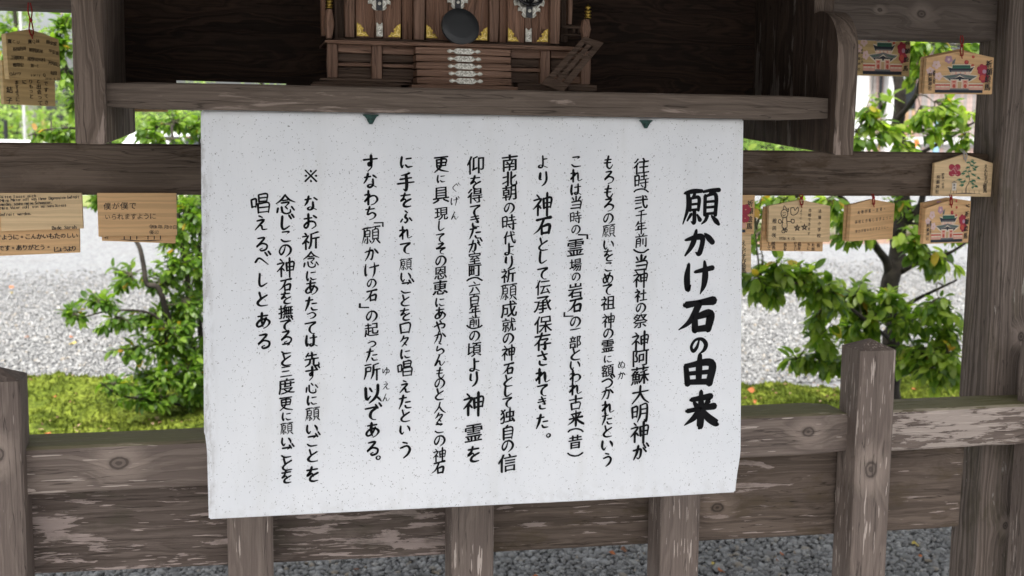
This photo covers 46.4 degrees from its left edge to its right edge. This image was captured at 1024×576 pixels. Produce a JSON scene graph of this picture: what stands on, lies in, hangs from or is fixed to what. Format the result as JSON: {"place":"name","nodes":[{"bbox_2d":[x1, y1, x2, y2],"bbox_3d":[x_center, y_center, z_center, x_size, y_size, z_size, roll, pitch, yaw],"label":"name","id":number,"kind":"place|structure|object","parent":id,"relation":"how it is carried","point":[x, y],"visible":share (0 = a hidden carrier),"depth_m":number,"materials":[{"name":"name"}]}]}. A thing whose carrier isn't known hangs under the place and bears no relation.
{"place":"outdoors","nodes":[
{"label":"outdoors","id":0,"kind":"place"},
{"bbox_2d":[0,139,44,142],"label":"parked car","id":1,"kind":"object","parent":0,"point":[21,141],"visible":0.06,"depth_m":36.59,"materials":[{"name":"white paint"}]},
{"bbox_2d":[123,131,198,143],"bbox_3d":[-10.855,-3.886,36.289,3.400,1.720,1.600,-1,7,-13],"label":"parked car","id":2,"kind":"object","parent":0,"point":[130,138],"visible":0.04,"depth_m":35.61,"materials":[{"name":"white paint"}]},
{"bbox_2d":[0,11,805,150],"label":"sky","id":3,"kind":"structure","parent":0,"point":[46,15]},
{"bbox_2d":[0,256,966,384],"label":"gravel","id":4,"kind":"structure","parent":0,"point":[757,352],"depth_m":9.67,"materials":[{"name":"grey gravel"}]},
{"bbox_2d":[0,196,970,575],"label":"gravel ground","id":5,"kind":"structure","parent":0,"point":[96,252],"depth_m":14.93,"materials":[{"name":"grey gravel"}]},
{"bbox_2d":[3,120,7,139],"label":"post","id":6,"kind":"object","parent":5,"relation":"on","point":[5,124],"visible":0.34,"depth_m":41.86,"materials":[{"name":"metal"}]},
{"bbox_2d":[19,11,26,139],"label":"pole","id":7,"kind":"object","parent":5,"relation":"on","point":[23,106],"depth_m":42.01,"materials":[{"name":"concrete"}]},
{"bbox_2d":[20,29,37,139],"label":"pale trunk tree","id":8,"kind":"object","parent":5,"relation":"on","point":[31,107],"visible":0.09,"depth_m":50.92,"materials":[{"name":"green plant"}]},
{"bbox_2d":[0,11,73,136],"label":"leafy tree","id":9,"kind":"object","parent":5,"relation":"on","point":[15,16],"visible":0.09,"depth_m":51.93,"materials":[{"name":"green plant"}]},
{"bbox_2d":[54,24,165,142],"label":"leafy tree","id":10,"kind":"object","parent":5,"relation":"on","point":[135,112],"visible":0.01,"depth_m":56.90,"materials":[{"name":"green plant"}]},
{"bbox_2d":[82,195,198,205],"bbox_3d":[-11.234,-2.089,28.406,9.000,0.027,5.500,-1,7,-13],"label":"grass patch","id":11,"kind":"object","parent":5,"relation":"on","point":[85,198],"visible":0.03,"depth_m":29.14,"materials":[{"name":"green plant"}]},
{"bbox_2d":[186,81,283,84],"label":"leafy tree","id":12,"kind":"object","parent":5,"relation":"on","point":[211,81],"depth_m":63.84,"materials":[{"name":"green plant"}]},
{"bbox_2d":[0,105,810,150],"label":"clipped hedge","id":13,"kind":"object","parent":5,"relation":"on","point":[17,114],"depth_m":46.76,"materials":[{"name":"green plant"}]},
{"bbox_2d":[27,373,958,433],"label":"moss bank","id":14,"kind":"structure","parent":5,"relation":"on","point":[33,426],"depth_m":6.51,"materials":[{"name":"green plant"}]},
{"bbox_2d":[0,12,203,414],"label":"evergreen shrub","id":15,"kind":"object","parent":14,"relation":"on","point":[172,334],"visible":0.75,"depth_m":6.09,"materials":[{"name":"green plant"}]},
{"bbox_2d":[27,373,839,431],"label":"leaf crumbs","id":16,"kind":"object","parent":14,"relation":"on","point":[181,421],"visible":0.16,"depth_m":6.16,"materials":[{"name":"plant"}]},
{"bbox_2d":[27,370,958,434],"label":"moss tufts","id":17,"kind":"object","parent":14,"relation":"on","point":[803,389],"visible":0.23,"depth_m":6.73,"materials":[{"name":"green plant"}]},
{"bbox_2d":[751,218,913,235],"bbox_3d":[8.776,-1.082,21.164,12.190,0.666,0.879,-1,7,-12],"label":"stone border","id":18,"kind":"object","parent":5,"relation":"on","point":[833,231],"visible":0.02,"depth_m":20.14,"materials":[{"name":"grey stone"}]},
{"bbox_2d":[854,40,979,152],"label":"slatted building","id":19,"kind":"structure","parent":5,"relation":"on","point":[868,85],"depth_m":43.84,"materials":[{"name":"white paint"}]},
{"bbox_2d":[878,76,882,109],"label":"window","id":20,"kind":"structure","parent":19,"relation":"in","point":[880,77],"depth_m":43.59,"materials":[{"name":"grey glass"}]},
{"bbox_2d":[906,68,916,108],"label":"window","id":21,"kind":"structure","parent":19,"relation":"in","point":[909,95],"depth_m":43.90,"materials":[{"name":"grey glass"}]},
{"bbox_2d":[35,527,951,575],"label":"gravel","id":22,"kind":"structure","parent":0,"point":[590,558],"depth_m":4.29,"materials":[{"name":"grey gravel"}]},
{"bbox_2d":[0,0,1023,575],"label":"wooden rack","id":23,"kind":"object","parent":22,"relation":"on","point":[864,468],"visible":0.52,"depth_m":2.61,"materials":[{"name":"brown wood"}]},
{"bbox_2d":[0,60,54,105],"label":"votive tablet","id":24,"kind":"object","parent":23,"relation":"attached to","point":[28,92],"visible":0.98,"depth_m":2.29,"materials":[{"name":"yellow wood"}]},
{"bbox_2d":[1,2,60,79],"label":"votive tablet","id":25,"kind":"object","parent":23,"relation":"attached to","point":[30,54],"visible":1,"depth_m":2.26,"materials":[{"name":"yellow wood"}]},
{"bbox_2d":[0,213,80,255],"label":"votive tablet","id":26,"kind":"object","parent":23,"relation":"attached to","point":[30,242],"visible":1,"depth_m":2.34,"materials":[{"name":"beige wood"}]},
{"bbox_2d":[0,193,83,230],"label":"votive tablet","id":27,"kind":"object","parent":23,"relation":"attached to","point":[35,211],"visible":1,"depth_m":2.32,"materials":[{"name":"brown wood"}]},
{"bbox_2d":[97,193,176,236],"bbox_3d":[-0.742,-0.145,2.368,0.150,0.086,0.010,-1,7,-13],"label":"votive tablet","id":28,"kind":"object","parent":23,"relation":"attached to","point":[137,214],"visible":1,"depth_m":2.36,"materials":[{"name":"beige wood"}]},
{"bbox_2d":[102,236,175,242],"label":"votive tablet","id":29,"kind":"object","parent":23,"relation":"attached to","point":[160,239],"visible":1,"depth_m":2.38,"materials":[{"name":"beige wood"}]},
{"bbox_2d":[135,109,167,111],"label":"votive tablet","id":30,"kind":"object","parent":23,"relation":"attached to","point":[141,110],"visible":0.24,"depth_m":2.37,"materials":[{"name":"wood"}]},
{"bbox_2d":[71,0,857,154],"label":"shrine case","id":31,"kind":"object","parent":23,"relation":"attached to","point":[781,72],"visible":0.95,"depth_m":2.19,"materials":[{"name":"brown wood"}]},
{"bbox_2d":[311,0,596,91],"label":"miniature shrine","id":32,"kind":"object","parent":31,"relation":"on","point":[532,55],"visible":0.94,"depth_m":2.10,"materials":[{"name":"brown wood"}]},
{"bbox_2d":[355,0,374,37],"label":"door","id":33,"kind":"structure","parent":32,"relation":"in","point":[364,12],"depth_m":2.09,"materials":[{"name":"brown wood"}]},
{"bbox_2d":[382,0,400,38],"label":"door","id":34,"kind":"structure","parent":32,"relation":"in","point":[391,21],"depth_m":2.11,"materials":[{"name":"brown wood"}]},
{"bbox_2d":[425,0,453,39],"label":"door","id":35,"kind":"structure","parent":32,"relation":"in","point":[435,10],"depth_m":2.12,"materials":[{"name":"brown wood"}]},
{"bbox_2d":[441,8,478,44],"bbox_3d":[-0.091,-0.457,2.092,0.069,0.065,0.021,-2,7,-22],"label":"round mirror","id":36,"kind":"object","parent":32,"relation":"on","point":[460,26],"visible":1,"depth_m":2.09,"materials":[{"name":"metal"}]},
{"bbox_2d":[464,0,487,40],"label":"door","id":37,"kind":"structure","parent":32,"relation":"in","point":[479,8],"depth_m":2.14,"materials":[{"name":"brown wood"}]},
{"bbox_2d":[506,0,523,42],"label":"door","id":38,"kind":"structure","parent":32,"relation":"in","point":[515,21],"depth_m":2.16,"materials":[{"name":"brown wood"}]},
{"bbox_2d":[531,0,548,43],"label":"door","id":39,"kind":"structure","parent":32,"relation":"in","point":[540,23],"depth_m":2.17,"materials":[{"name":"brown wood"}]},
{"bbox_2d":[201,110,742,518],"bbox_3d":[-0.043,0.046,2.078,0.962,0.687,0.014,-1,7,-13],"label":"notice sign","id":40,"kind":"object","parent":31,"relation":"attached to","point":[409,311],"visible":1,"depth_m":2.06,"materials":[{"name":"white"}]},
{"bbox_2d":[363,114,378,123],"bbox_3d":[-0.234,-0.280,1.981,0.026,0.016,0.007,-1,7,-13],"label":"hanging clip","id":41,"kind":"object","parent":40,"relation":"attached to","point":[370,118],"visible":1,"depth_m":1.98,"materials":[{"name":"teal metal"}]},
{"bbox_2d":[639,120,652,127],"bbox_3d":[0.235,-0.287,2.090,0.024,0.014,0.007,-1,7,-13],"label":"hanging clip","id":42,"kind":"object","parent":40,"relation":"attached to","point":[645,123],"visible":1,"depth_m":2.09,"materials":[{"name":"teal metal"}]},
{"bbox_2d":[541,37,602,90],"bbox_3d":[0.107,-0.392,2.096,0.133,0.101,0.022,-5,9,-40],"label":"lattice railing","id":43,"kind":"object","parent":31,"relation":"on","point":[551,82],"visible":0.98,"depth_m":2.09,"materials":[{"name":"brown wood"}]},
{"bbox_2d":[742,234,750,273],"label":"votive tablet","id":44,"kind":"object","parent":23,"relation":"attached to","point":[746,252],"visible":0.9,"depth_m":2.68,"materials":[{"name":"brown wood"}]},
{"bbox_2d":[742,195,754,233],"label":"votive tablet","id":45,"kind":"object","parent":23,"relation":"attached to","point":[748,204],"visible":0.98,"depth_m":2.65,"materials":[{"name":"beige wood"}]},
{"bbox_2d":[760,206,822,250],"bbox_3d":[0.632,-0.133,2.693,0.155,0.103,0.010,-1,7,-16],"label":"votive tablet","id":46,"kind":"object","parent":23,"relation":"attached to","point":[765,245],"visible":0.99,"depth_m":2.69,"materials":[{"name":"beige wood"}]},
{"bbox_2d":[766,194,829,241],"bbox_3d":[0.643,-0.156,2.672,0.156,0.108,0.016,-1,7,-16],"label":"votive tablet","id":47,"kind":"object","parent":23,"relation":"attached to","point":[800,220],"visible":1,"depth_m":2.67,"materials":[{"name":"brown wood"}]},
{"bbox_2d":[842,203,851,240],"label":"votive tablet","id":48,"kind":"object","parent":23,"relation":"attached to","point":[845,222],"visible":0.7,"depth_m":2.67,"materials":[{"name":"beige wood"}]},
{"bbox_2d":[846,194,894,240],"bbox_3d":[0.815,-0.161,2.702,0.170,0.106,0.016,-5,9,-39],"label":"votive tablet","id":49,"kind":"object","parent":23,"relation":"attached to","point":[871,219],"visible":1,"depth_m":2.69,"materials":[{"name":"beige wood"}]},
{"bbox_2d":[857,40,910,76],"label":"votive tablet","id":50,"kind":"object","parent":23,"relation":"attached to","point":[883,58],"visible":0.9,"depth_m":2.83,"materials":[{"name":"yellow wood"}]},
{"bbox_2d":[918,197,970,234],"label":"votive tablet","id":51,"kind":"object","parent":23,"relation":"attached to","point":[966,203],"visible":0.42,"depth_m":2.73,"materials":[{"name":"beige wood"}]},
{"bbox_2d":[920,194,969,243],"bbox_3d":[0.995,-0.158,2.733,0.162,0.113,0.016,-4,8,-33],"label":"votive tablet","id":52,"kind":"object","parent":23,"relation":"attached to","point":[946,221],"visible":1,"depth_m":2.73,"materials":[{"name":"beige wood"}]},
{"bbox_2d":[918,49,979,93],"bbox_3d":[1.009,-0.492,2.721,0.188,0.102,0.009,-2,7,-19],"label":"votive tablet","id":53,"kind":"object","parent":23,"relation":"attached to","point":[921,74],"visible":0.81,"depth_m":2.69,"materials":[{"name":"beige wood"}]},
{"bbox_2d":[922,35,993,93],"bbox_3d":[1.011,-0.504,2.699,0.187,0.133,0.016,-2,7,-19],"label":"votive tablet","id":54,"kind":"object","parent":23,"relation":"attached to","point":[960,72],"visible":1,"depth_m":2.70,"materials":[{"name":"beige wood"}]},
{"bbox_2d":[930,149,992,196],"bbox_3d":[1.044,-0.267,2.769,0.157,0.111,0.019,-1,7,-13],"label":"votive tablet","id":55,"kind":"object","parent":23,"relation":"attached to","point":[963,174],"visible":1,"depth_m":2.77,"materials":[{"name":"brown wood"}]},
{"bbox_2d":[741,41,978,398],"bbox_3d":[1.637,-0.278,5.632,1.525,2.263,0.677,-3,8,-30],"label":"evergreen tree","id":56,"kind":"object","parent":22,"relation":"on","point":[936,363],"visible":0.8,"depth_m":5.73,"materials":[{"name":"green plant"}]},
{"bbox_2d":[933,123,938,151],"bbox_3d":[13.393,-4.109,37.790,0.195,2.350,0.199,-1,7,-13],"label":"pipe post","id":57,"kind":"object","parent":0,"point":[935,149],"depth_m":37.67,"materials":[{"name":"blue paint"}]}
]}

